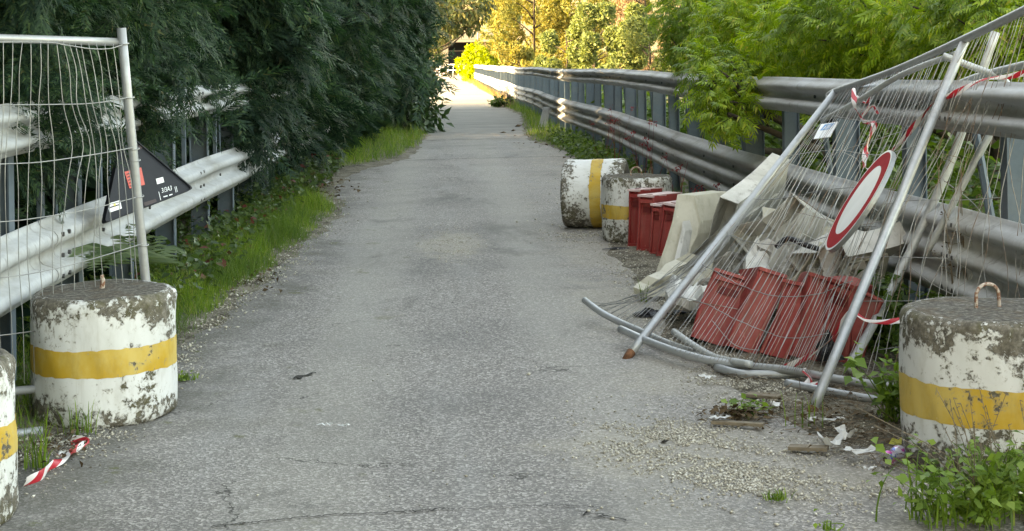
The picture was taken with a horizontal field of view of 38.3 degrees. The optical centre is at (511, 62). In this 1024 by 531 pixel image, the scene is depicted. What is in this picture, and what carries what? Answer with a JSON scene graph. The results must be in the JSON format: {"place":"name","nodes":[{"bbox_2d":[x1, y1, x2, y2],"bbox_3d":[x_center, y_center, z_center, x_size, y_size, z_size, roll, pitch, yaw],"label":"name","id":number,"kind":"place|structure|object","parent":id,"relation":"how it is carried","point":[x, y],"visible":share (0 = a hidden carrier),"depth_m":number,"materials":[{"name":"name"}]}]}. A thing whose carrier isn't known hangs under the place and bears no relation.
{"place":"outdoors","nodes":[
{"label":"outdoors","id":0,"kind":"place"},
{"bbox_2d":[15,122,429,467],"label":"verge","id":1,"kind":"structure","parent":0,"point":[343,173],"depth_m":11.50,"materials":[{"name":"green plant"}]},
{"bbox_2d":[0,348,18,525],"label":"concrete block","id":2,"kind":"object","parent":1,"relation":"on","point":[9,497],"depth_m":5.21,"materials":[{"name":"white paint"}]},
{"bbox_2d":[17,426,42,436],"bbox_3d":[-2.158,1.608,6.367,0.255,0.040,0.042,-1,0,-28],"label":"ground tube","id":3,"kind":"object","parent":1,"relation":"on","point":[20,431],"visible":0.38,"depth_m":6.39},
{"bbox_2d":[0,82,329,386],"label":"guard rail","id":4,"kind":"object","parent":1,"relation":"on","point":[204,175],"visible":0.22,"depth_m":8.68,"materials":[{"name":"metal"}]},
{"bbox_2d":[0,28,149,394],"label":"fence panel","id":5,"kind":"object","parent":4,"relation":"attached to","point":[120,42],"visible":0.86,"depth_m":6.89,"materials":[{"name":"metal"}]},
{"bbox_2d":[102,133,191,223],"bbox_3d":[-2.219,0.656,8.674,0.232,0.493,0.873,-1,0,21],"label":"triangle sign","id":6,"kind":"object","parent":4,"relation":"on","point":[161,181],"visible":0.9,"depth_m":8.70,"materials":[{"name":"black metal"}]},
{"bbox_2d":[15,140,347,402],"bbox_3d":[-3.025,1.432,14.387,1.803,0.586,18.151,-1,0,-3],"label":"ground cover","id":7,"kind":"object","parent":1,"relation":"on","point":[312,171],"visible":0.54,"depth_m":12.87,"materials":[{"name":"green plant"}]},
{"bbox_2d":[66,223,185,270],"bbox_3d":[-2.262,1.129,8.736,0.629,0.274,1.868,-1,0,-3],"label":"fern","id":8,"kind":"object","parent":7,"relation":"on","point":[155,258],"visible":0.83,"depth_m":8.50,"materials":[{"name":"green plant"}]},
{"bbox_2d":[383,62,454,133],"bbox_3d":[-2.371,0.958,34.974,2.021,2.220,3.531,-1,0,-3],"label":"laurel bush","id":9,"kind":"object","parent":1,"relation":"on","point":[427,123],"visible":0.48,"depth_m":34.30,"materials":[{"name":"green plant"}]},
{"bbox_2d":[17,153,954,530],"bbox_3d":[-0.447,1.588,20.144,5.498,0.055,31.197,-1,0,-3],"label":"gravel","id":10,"kind":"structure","parent":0,"point":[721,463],"depth_m":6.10,"materials":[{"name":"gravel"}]},
{"bbox_2d":[0,74,1023,530],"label":"road","id":11,"kind":"structure","parent":0,"point":[342,320],"depth_m":6.93,"materials":[{"name":"asphalt"}]},
{"bbox_2d":[18,404,73,470],"bbox_3d":[-1.880,1.498,5.880,0.406,0.236,0.188,-1,0,29],"label":"grass tuft","id":12,"kind":"object","parent":11,"relation":"on","point":[40,459],"visible":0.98,"depth_m":5.88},
{"bbox_2d":[23,435,88,485],"bbox_3d":[-1.830,1.606,5.959,0.087,0.044,0.645,-1,0,0],"label":"barrier tape","id":13,"kind":"object","parent":11,"relation":"on","point":[38,476],"visible":0.96,"depth_m":5.90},
{"bbox_2d":[44,402,100,435],"bbox_3d":[-1.917,1.541,6.426,0.236,0.151,0.160,-1,0,8],"label":"grass tuft","id":14,"kind":"object","parent":11,"relation":"on","point":[86,429],"visible":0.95,"depth_m":6.42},
{"bbox_2d":[30,275,177,428],"bbox_3d":[-1.890,1.306,6.844,0.660,0.642,0.664,-1,1,-3],"label":"concrete block","id":15,"kind":"object","parent":11,"relation":"on","point":[108,347],"depth_m":6.58,"materials":[{"name":"white paint"}]},
{"bbox_2d":[178,370,199,381],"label":"grass tuft","id":16,"kind":"object","parent":11,"relation":"on","point":[186,377],"visible":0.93,"depth_m":7.51,"materials":[{"name":"green plant"}]},
{"bbox_2d":[431,32,493,73],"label":"house","id":17,"kind":"structure","parent":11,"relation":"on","point":[459,47],"depth_m":207.82,"materials":[{"name":"concrete"}]},
{"bbox_2d":[560,158,629,227],"bbox_3d":[0.813,1.259,14.216,0.605,0.666,0.665,-1,0,11],"label":"concrete block","id":18,"kind":"object","parent":11,"relation":"on","point":[580,193],"depth_m":13.97,"materials":[{"name":"white paint"}]},
{"bbox_2d":[633,307,656,316],"bbox_3d":[0.833,1.551,9.186,0.173,0.051,0.148,-1,0,-3],"label":"plastic bag","id":19,"kind":"object","parent":11,"relation":"on","point":[649,312],"visible":0.83,"depth_m":9.15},
{"bbox_2d":[711,419,764,426],"bbox_3d":[0.978,1.566,6.397,0.228,0.019,0.032,-1,0,22],"label":"wood strip","id":20,"kind":"object","parent":11,"relation":"on","point":[736,423],"visible":1,"depth_m":6.39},
{"bbox_2d":[721,393,774,420],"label":"weed clump","id":21,"kind":"object","parent":11,"relation":"on","point":[735,400],"visible":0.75,"depth_m":6.59,"materials":[{"name":"green plant"}]},
{"bbox_2d":[762,488,795,502],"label":"grass tuft","id":22,"kind":"object","parent":11,"relation":"on","point":[780,496],"visible":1,"depth_m":5.31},
{"bbox_2d":[788,444,828,451],"bbox_3d":[1.201,1.563,5.979,0.158,0.019,0.054,-1,0,19],"label":"wood strip","id":23,"kind":"object","parent":11,"relation":"on","point":[803,447],"visible":0.86,"depth_m":5.96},
{"bbox_2d":[813,509,844,530],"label":"grass tuft","id":24,"kind":"object","parent":11,"relation":"on","point":[828,528],"visible":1,"depth_m":4.97,"materials":[{"name":"green plant"}]},
{"bbox_2d":[817,430,846,444],"bbox_3d":[1.300,1.528,5.993,0.097,0.060,0.102,-1,0,34],"label":"paper scrap","id":25,"kind":"object","parent":11,"relation":"on","point":[840,436],"visible":1,"depth_m":5.98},
{"bbox_2d":[839,445,875,454],"bbox_3d":[1.380,1.535,5.847,0.169,0.034,0.072,-1,0,3],"label":"paper scrap","id":26,"kind":"object","parent":11,"relation":"on","point":[858,451],"visible":0.88,"depth_m":5.85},
{"bbox_2d":[879,445,905,466],"bbox_3d":[1.497,1.546,5.796,0.060,0.064,0.130,-1,0,41],"label":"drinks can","id":27,"kind":"object","parent":11,"relation":"on","point":[894,450],"visible":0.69,"depth_m":5.77,"materials":[{"name":"metal"}]},
{"bbox_2d":[893,474,969,525],"bbox_3d":[1.470,1.487,5.068,0.315,0.171,0.222,-1,0,26],"label":"weed clump","id":28,"kind":"object","parent":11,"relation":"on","point":[902,478],"visible":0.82,"depth_m":5.04,"materials":[{"name":"green plant"}]},
{"bbox_2d":[625,120,656,173],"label":"red flower stalk","id":29,"kind":"object","parent":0,"point":[633,133],"visible":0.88,"depth_m":18.13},
{"bbox_2d":[439,0,977,63],"bbox_3d":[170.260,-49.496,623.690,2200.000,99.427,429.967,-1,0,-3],"label":"hill","id":30,"kind":"structure","parent":0,"point":[654,46],"depth_m":463.25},
{"bbox_2d":[504,99,944,358],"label":"grass","id":31,"kind":"structure","parent":0,"point":[527,111],"depth_m":32.30,"materials":[{"name":"plant"}]},
{"bbox_2d":[474,84,1023,523],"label":"verge","id":32,"kind":"structure","parent":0,"point":[778,361],"depth_m":7.53,"materials":[{"name":"soil"}]},
{"bbox_2d":[446,73,505,101],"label":"dry grass","id":33,"kind":"structure","parent":32,"relation":"on","point":[482,87],"depth_m":88.56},
{"bbox_2d":[453,41,500,80],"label":"lime bush","id":34,"kind":"object","parent":32,"relation":"on","point":[471,58],"visible":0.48,"depth_m":127.15,"materials":[{"name":"yellow plant"}]},
{"bbox_2d":[487,95,516,106],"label":"weed clump","id":35,"kind":"object","parent":32,"relation":"on","point":[495,102],"visible":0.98,"depth_m":52.40,"materials":[{"name":"green plant"}]},
{"bbox_2d":[488,83,516,106],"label":"dry stalks","id":36,"kind":"object","parent":32,"relation":"on","point":[509,95],"visible":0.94,"depth_m":52.34,"materials":[{"name":"beige plant"}]},
{"bbox_2d":[538,107,549,126],"bbox_3d":[0.769,1.341,35.734,0.298,0.503,0.168,-1,0,-3],"label":"stub post","id":37,"kind":"object","parent":32,"relation":"on","point":[545,114],"visible":0.71,"depth_m":35.68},
{"bbox_2d":[601,166,671,241],"bbox_3d":[1.117,1.258,13.205,0.641,0.652,0.643,-1,0,-3],"label":"concrete block","id":38,"kind":"object","parent":32,"relation":"on","point":[615,203],"depth_m":12.97,"materials":[{"name":"white paint"}]},
{"bbox_2d":[627,187,663,245],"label":"plastic barrier","id":39,"kind":"object","parent":32,"relation":"on","point":[633,216],"visible":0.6,"depth_m":12.66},
{"bbox_2d":[649,202,662,253],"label":"plastic barrier","id":40,"kind":"object","parent":32,"relation":"on","point":[656,212],"visible":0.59,"depth_m":12.09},
{"bbox_2d":[636,191,681,250],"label":"plastic barrier","id":41,"kind":"object","parent":32,"relation":"on","point":[644,221],"visible":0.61,"depth_m":12.32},
{"bbox_2d":[633,253,697,296],"bbox_3d":[1.137,1.461,9.966,0.249,0.336,0.733,-1,0,41],"label":"plastic shard","id":42,"kind":"object","parent":32,"relation":"on","point":[653,278],"visible":0.25,"depth_m":9.83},
{"bbox_2d":[656,200,675,255],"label":"plastic barrier","id":43,"kind":"object","parent":32,"relation":"on","point":[667,214],"visible":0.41,"depth_m":11.93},
{"bbox_2d":[665,274,706,314],"bbox_3d":[1.075,1.427,9.005,0.278,0.194,0.585,-1,0,5],"label":"plastic shard","id":44,"kind":"object","parent":32,"relation":"on","point":[690,305],"visible":0.58,"depth_m":8.85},
{"bbox_2d":[656,190,725,271],"bbox_3d":[1.364,1.311,10.652,0.251,0.719,1.062,-1,0,40],"label":"road barrier","id":45,"kind":"object","parent":32,"relation":"on","point":[689,231],"visible":0.46,"depth_m":10.58,"materials":[{"name":"beige plastic"}]},
{"bbox_2d":[582,112,819,378],"bbox_3d":[1.110,0.954,8.469,1.502,1.244,2.295,-1,0,7],"label":"fence panel","id":46,"kind":"object","parent":32,"relation":"on","point":[719,368],"visible":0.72,"depth_m":8.68,"materials":[{"name":"metal"}]},
{"bbox_2d":[690,255,713,285],"bbox_3d":[1.232,1.420,9.588,0.193,0.407,0.461,-1,0,38],"label":"plastic shard","id":47,"kind":"object","parent":32,"relation":"on","point":[707,273],"visible":0.18,"depth_m":9.66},
{"bbox_2d":[697,277,709,285],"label":"rubble block","id":48,"kind":"object","parent":32,"relation":"on","point":[706,281],"depth_m":9.16,"materials":[{"name":"concrete"}]},
{"bbox_2d":[710,250,741,276],"bbox_3d":[1.419,1.315,9.177,0.346,0.306,0.284,-1,0,-24],"label":"rubble block","id":49,"kind":"object","parent":48,"relation":"on","point":[733,266],"depth_m":9.12,"materials":[{"name":"concrete"}]},
{"bbox_2d":[690,268,744,344],"bbox_3d":[1.187,1.431,8.413,0.371,0.558,0.500,-1,0,5],"label":"plastic barrier","id":50,"kind":"object","parent":32,"relation":"on","point":[725,324],"visible":0.48,"depth_m":8.25,"materials":[{"name":"plastic"}]},
{"bbox_2d":[693,153,788,268],"bbox_3d":[1.567,1.080,10.167,0.506,0.886,0.968,-1,0,35],"label":"road barrier","id":51,"kind":"object","parent":32,"relation":"on","point":[731,200],"visible":0.43,"depth_m":9.98,"materials":[{"name":"white plastic"}]},
{"bbox_2d":[463,65,1023,303],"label":"guard rail","id":52,"kind":"object","parent":32,"relation":"on","point":[729,168],"visible":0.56,"depth_m":10.22,"materials":[{"name":"metal"}]},
{"bbox_2d":[722,267,786,353],"bbox_3d":[1.314,1.386,8.147,0.337,0.562,0.450,-1,0,-3],"label":"plastic barrier","id":53,"kind":"object","parent":32,"relation":"on","point":[754,279],"visible":0.77,"depth_m":7.98,"materials":[{"name":"plastic"}]},
{"bbox_2d":[745,391,782,399],"bbox_3d":[1.178,1.563,6.917,0.168,0.019,0.063,-1,0,34],"label":"wood strip","id":54,"kind":"object","parent":32,"relation":"on","point":[765,395],"visible":0.86,"depth_m":6.90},
{"bbox_2d":[547,82,1000,367],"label":"undergrowth","id":55,"kind":"object","parent":32,"relation":"on","point":[776,142],"visible":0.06,"depth_m":12.56,"materials":[{"name":"green plant"}]},
{"bbox_2d":[730,193,832,268],"bbox_3d":[1.760,1.147,9.086,0.777,0.724,0.482,-1,0,-32],"label":"road barrier","id":56,"kind":"object","parent":32,"relation":"on","point":[760,227],"visible":0.33,"depth_m":8.94,"materials":[{"name":"white plastic"}]},
{"bbox_2d":[740,243,779,268],"bbox_3d":[1.552,1.256,8.987,0.334,0.314,0.310,-1,0,41],"label":"rubble block","id":57,"kind":"object","parent":56,"relation":"on","point":[747,247],"depth_m":8.96,"materials":[{"name":"concrete"}]},
{"bbox_2d":[738,236,774,274],"bbox_3d":[1.532,1.188,8.817,0.286,0.261,0.485,-1,0,28],"label":"plastic shard","id":58,"kind":"object","parent":57,"relation":"on","point":[764,262],"visible":0.3,"depth_m":8.87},
{"bbox_2d":[759,279,803,358],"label":"plastic barrier","id":59,"kind":"object","parent":32,"relation":"on","point":[788,341],"visible":0.66,"depth_m":7.84,"materials":[{"name":"plastic"}]},
{"bbox_2d":[772,391,822,427],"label":"grass tuft","id":60,"kind":"object","parent":32,"relation":"on","point":[802,411],"visible":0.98,"depth_m":6.37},
{"bbox_2d":[788,272,830,360],"bbox_3d":[1.579,1.370,7.907,0.246,0.545,0.427,-1,0,3],"label":"plastic barrier","id":61,"kind":"object","parent":32,"relation":"on","point":[808,281],"visible":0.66,"depth_m":7.74,"materials":[{"name":"plastic"}]},
{"bbox_2d":[617,6,1023,411],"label":"fence panel","id":62,"kind":"object","parent":32,"relation":"on","point":[826,376],"visible":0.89,"depth_m":7.77,"materials":[{"name":"metal"}]},
{"bbox_2d":[814,122,837,138],"bbox_3d":[1.924,0.419,9.050,0.123,0.107,0.160,-1,0,-41],"label":"placard","id":63,"kind":"object","parent":62,"relation":"attached to","point":[820,130],"visible":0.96,"depth_m":9.05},
{"bbox_2d":[784,311,899,366],"bbox_3d":[1.609,1.359,7.152,0.636,0.330,0.052,-1,0,32],"label":"barrier tape","id":64,"kind":"object","parent":62,"relation":"attached to","point":[885,321],"visible":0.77,"depth_m":7.16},
{"bbox_2d":[825,150,895,252],"bbox_3d":[1.763,0.704,7.469,0.352,0.515,0.599,-1,0,-3],"label":"round sign","id":65,"kind":"object","parent":62,"relation":"hanging from","point":[860,201],"visible":1,"depth_m":7.39,"materials":[{"name":"metal"}]},
{"bbox_2d":[851,88,876,166],"bbox_3d":[2.061,0.373,8.571,0.121,0.430,0.875,-1,0,9],"label":"barrier tape","id":66,"kind":"object","parent":62,"relation":"hanging from","point":[853,97],"visible":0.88,"depth_m":8.59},
{"bbox_2d":[866,70,1023,169],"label":"barrier tape","id":67,"kind":"object","parent":62,"relation":"attached to","point":[916,122],"visible":0.69,"depth_m":7.54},
{"bbox_2d":[815,329,844,361],"bbox_3d":[1.625,1.450,7.593,0.142,0.156,0.112,-1,0,-12],"label":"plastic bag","id":68,"kind":"object","parent":32,"relation":"on","point":[830,345],"visible":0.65,"depth_m":7.56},
{"bbox_2d":[788,221,905,275],"bbox_3d":[1.978,1.189,8.582,0.530,0.534,0.547,-1,0,-34],"label":"road barrier","id":69,"kind":"object","parent":32,"relation":"on","point":[894,246],"visible":0.41,"depth_m":8.44,"materials":[{"name":"white plastic"}]},
{"bbox_2d":[770,245,796,279],"bbox_3d":[1.684,1.267,8.792,0.301,0.369,0.340,-1,0,41],"label":"rubble block","id":70,"kind":"object","parent":69,"relation":"on","point":[782,265],"depth_m":8.70,"materials":[{"name":"concrete"}]},
{"bbox_2d":[774,236,818,250],"bbox_3d":[1.642,1.047,8.521,0.260,0.087,0.062,-1,0,22],"label":"dark hose","id":71,"kind":"object","parent":69,"relation":"on","point":[805,244],"visible":0.79,"depth_m":8.50,"materials":[{"name":"black plastic"}]},
{"bbox_2d":[804,264,823,275],"bbox_3d":[1.812,1.301,8.597,0.293,0.270,0.282,-1,0,-3],"label":"rubble block","id":72,"kind":"object","parent":69,"relation":"on","point":[815,268],"depth_m":8.51,"materials":[{"name":"concrete"}]},
{"bbox_2d":[778,242,822,302],"bbox_3d":[1.686,1.231,8.574,0.439,0.358,0.149,-1,0,-43],"label":"plastic shard","id":73,"kind":"object","parent":72,"relation":"on","point":[810,259],"visible":0.27,"depth_m":8.55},
{"bbox_2d":[848,261,884,283],"bbox_3d":[1.998,1.272,8.557,0.306,0.311,0.238,-1,0,-41],"label":"rubble block","id":74,"kind":"object","parent":69,"relation":"on","point":[852,272],"depth_m":8.51,"materials":[{"name":"concrete"}]},
{"bbox_2d":[818,248,865,278],"bbox_3d":[1.877,1.201,8.402,0.296,0.320,0.309,-1,0,15],"label":"plastic shard","id":75,"kind":"object","parent":74,"relation":"on","point":[830,256],"visible":0.27,"depth_m":8.47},
{"bbox_2d":[823,276,876,362],"bbox_3d":[1.752,1.361,7.855,0.285,0.492,0.414,-1,0,31],"label":"plastic barrier","id":76,"kind":"object","parent":32,"relation":"on","point":[846,352],"visible":0.48,"depth_m":7.68,"materials":[{"name":"plastic"}]},
{"bbox_2d":[851,292,884,356],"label":"plastic barrier","id":77,"kind":"object","parent":32,"relation":"on","point":[858,323],"visible":0.23,"depth_m":7.80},
{"bbox_2d":[843,340,900,422],"bbox_3d":[1.673,1.387,6.394,0.511,0.365,0.390,-1,0,-3],"label":"weed clump","id":78,"kind":"object","parent":32,"relation":"on","point":[889,398],"visible":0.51,"depth_m":6.41,"materials":[{"name":"green plant"}]},
{"bbox_2d":[867,270,931,351],"bbox_3d":[2.074,1.346,7.996,0.632,0.451,0.641,-1,0,15],"label":"weed clump","id":79,"kind":"object","parent":32,"relation":"on","point":[884,293],"visible":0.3,"depth_m":7.94,"materials":[{"name":"green plant"}]},
{"bbox_2d":[784,15,1023,404],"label":"fence panel","id":80,"kind":"object","parent":32,"relation":"on","point":[982,70],"visible":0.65,"depth_m":7.55,"materials":[{"name":"metal"}]},
{"bbox_2d":[855,387,1023,530],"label":"weed clump","id":81,"kind":"object","parent":32,"relation":"on","point":[994,498],"visible":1,"depth_m":5.00,"materials":[{"name":"green plant"}]},
{"bbox_2d":[927,144,985,296],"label":"dry stalks","id":82,"kind":"object","parent":32,"relation":"on","point":[950,264],"visible":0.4,"depth_m":7.71,"materials":[{"name":"brown plant"}]},
{"bbox_2d":[899,282,1023,478],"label":"concrete block","id":83,"kind":"object","parent":32,"relation":"on","point":[958,348],"depth_m":5.60,"materials":[{"name":"white paint"}]},
{"bbox_2d":[926,400,1023,516],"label":"weed clump","id":84,"kind":"object","parent":32,"relation":"on","point":[1010,442],"visible":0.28,"depth_m":5.13,"materials":[{"name":"green plant"}]},
{"bbox_2d":[648,72,988,201],"bbox_3d":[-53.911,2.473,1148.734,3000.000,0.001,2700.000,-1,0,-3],"label":"ground","id":85,"kind":"structure","parent":0,"point":[966,194],"depth_m":21.73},
{"bbox_2d":[0,0,169,361],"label":"cypress tree","id":86,"kind":"object","parent":85,"relation":"on","point":[38,17],"visible":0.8,"depth_m":7.58,"materials":[{"name":"green plant"}]},
{"bbox_2d":[46,0,238,280],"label":"cypress tree","id":87,"kind":"object","parent":85,"relation":"on","point":[149,138],"visible":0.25,"depth_m":10.03,"materials":[{"name":"green plant"}]},
{"bbox_2d":[103,0,296,240],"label":"cypress tree","id":88,"kind":"object","parent":85,"relation":"on","point":[204,65],"visible":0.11,"depth_m":12.86,"materials":[{"name":"green plant"}]},
{"bbox_2d":[175,0,357,219],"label":"cypress tree","id":89,"kind":"object","parent":85,"relation":"on","point":[257,128],"visible":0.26,"depth_m":15.07,"materials":[{"name":"green plant"}]},
{"bbox_2d":[253,0,394,187],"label":"cypress tree","id":90,"kind":"object","parent":85,"relation":"on","point":[310,112],"visible":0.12,"depth_m":18.80,"materials":[{"name":"green plant"}]},
{"bbox_2d":[295,0,398,167],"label":"cypress tree","id":91,"kind":"object","parent":85,"relation":"on","point":[349,57],"visible":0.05,"depth_m":22.04,"materials":[{"name":"green plant"}]},
{"bbox_2d":[325,0,430,155],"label":"cypress tree","id":92,"kind":"object","parent":85,"relation":"on","point":[384,20],"visible":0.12,"depth_m":25.40,"materials":[{"name":"green plant"}]},
{"bbox_2d":[358,0,454,142],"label":"cypress tree","id":93,"kind":"object","parent":85,"relation":"on","point":[410,82],"visible":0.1,"depth_m":29.39,"materials":[{"name":"green plant"}]},
{"bbox_2d":[381,0,465,132],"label":"cypress tree","id":94,"kind":"object","parent":85,"relation":"on","point":[432,33],"visible":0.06,"depth_m":33.89,"materials":[{"name":"green plant"}]},
{"bbox_2d":[429,0,497,64],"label":"broadleaf tree","id":95,"kind":"object","parent":85,"relation":"on","point":[470,18],"visible":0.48,"depth_m":60.09,"materials":[{"name":"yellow plant"}]},
{"bbox_2d":[18,128,927,479],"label":"dead twigs","id":96,"kind":"object","parent":85,"relation":"on","point":[878,432],"depth_m":6.46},
{"bbox_2d":[482,1,523,51],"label":"tree","id":97,"kind":"object","parent":85,"relation":"on","point":[506,41],"visible":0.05,"depth_m":173.21,"materials":[{"name":"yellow plant"}]},
{"bbox_2d":[474,0,541,65],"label":"tree","id":98,"kind":"object","parent":85,"relation":"on","point":[483,33],"visible":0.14,"depth_m":133.87,"materials":[{"name":"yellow plant"}]},
{"bbox_2d":[506,41,534,66],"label":"bush","id":99,"kind":"object","parent":85,"relation":"on","point":[517,51],"visible":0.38,"depth_m":99.59,"materials":[{"name":"yellow plant"}]},
{"bbox_2d":[489,0,580,68],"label":"tree","id":100,"kind":"object","parent":85,"relation":"on","point":[558,24],"visible":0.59,"depth_m":119.70,"materials":[{"name":"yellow plant"}]},
{"bbox_2d":[532,24,582,68],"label":"tree","id":101,"kind":"object","parent":85,"relation":"on","point":[552,44],"visible":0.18,"depth_m":84.48,"materials":[{"name":"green plant"}]},
{"bbox_2d":[516,0,602,68],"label":"tree","id":102,"kind":"object","parent":85,"relation":"on","point":[526,15],"visible":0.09,"depth_m":126.06,"materials":[{"name":"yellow plant"}]},
{"bbox_2d":[557,0,619,64],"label":"tree","id":103,"kind":"object","parent":85,"relation":"on","point":[598,31],"visible":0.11,"depth_m":116.61,"materials":[{"name":"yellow plant"}]},
{"bbox_2d":[565,0,624,68],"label":"tree","id":104,"kind":"object","parent":85,"relation":"on","point":[585,55],"visible":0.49,"depth_m":77.27,"materials":[{"name":"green plant"}]},
{"bbox_2d":[600,1,658,93],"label":"tree","id":105,"kind":"object","parent":85,"relation":"on","point":[613,36],"visible":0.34,"depth_m":71.06,"materials":[{"name":"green plant"}]},
{"bbox_2d":[607,0,680,70],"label":"tree","id":106,"kind":"object","parent":85,"relation":"on","point":[621,4],"visible":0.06,"depth_m":111.08,"materials":[{"name":"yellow plant"}]},
{"bbox_2d":[622,14,681,99],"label":"tree","id":107,"kind":"object","parent":85,"relation":"on","point":[638,42],"visible":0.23,"depth_m":63.55,"materials":[{"name":"green plant"}]},
{"bbox_2d":[641,0,850,173],"bbox_3d":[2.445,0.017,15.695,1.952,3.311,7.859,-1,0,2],"label":"ash tree","id":108,"kind":"object","parent":85,"relation":"on","point":[701,47],"visible":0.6,"depth_m":13.08,"materials":[{"name":"green plant"}]},
{"bbox_2d":[726,0,1013,206],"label":"ash tree","id":109,"kind":"object","parent":85,"relation":"on","point":[824,33],"visible":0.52,"depth_m":11.72,"materials":[{"name":"green plant"}]},
{"bbox_2d":[801,1,987,177],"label":"understorey tree","id":110,"kind":"object","parent":85,"relation":"on","point":[876,142],"visible":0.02,"depth_m":20.80,"materials":[{"name":"green plant"}]},
{"bbox_2d":[847,0,1023,81],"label":"ash tree","id":111,"kind":"object","parent":85,"relation":"on","point":[955,19],"visible":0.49,"depth_m":10.05,"materials":[{"name":"green plant"}]},
{"bbox_2d":[860,1,1023,183],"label":"understorey tree","id":112,"kind":"object","parent":85,"relation":"on","point":[944,141],"visible":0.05,"depth_m":18.57,"materials":[{"name":"green plant"}]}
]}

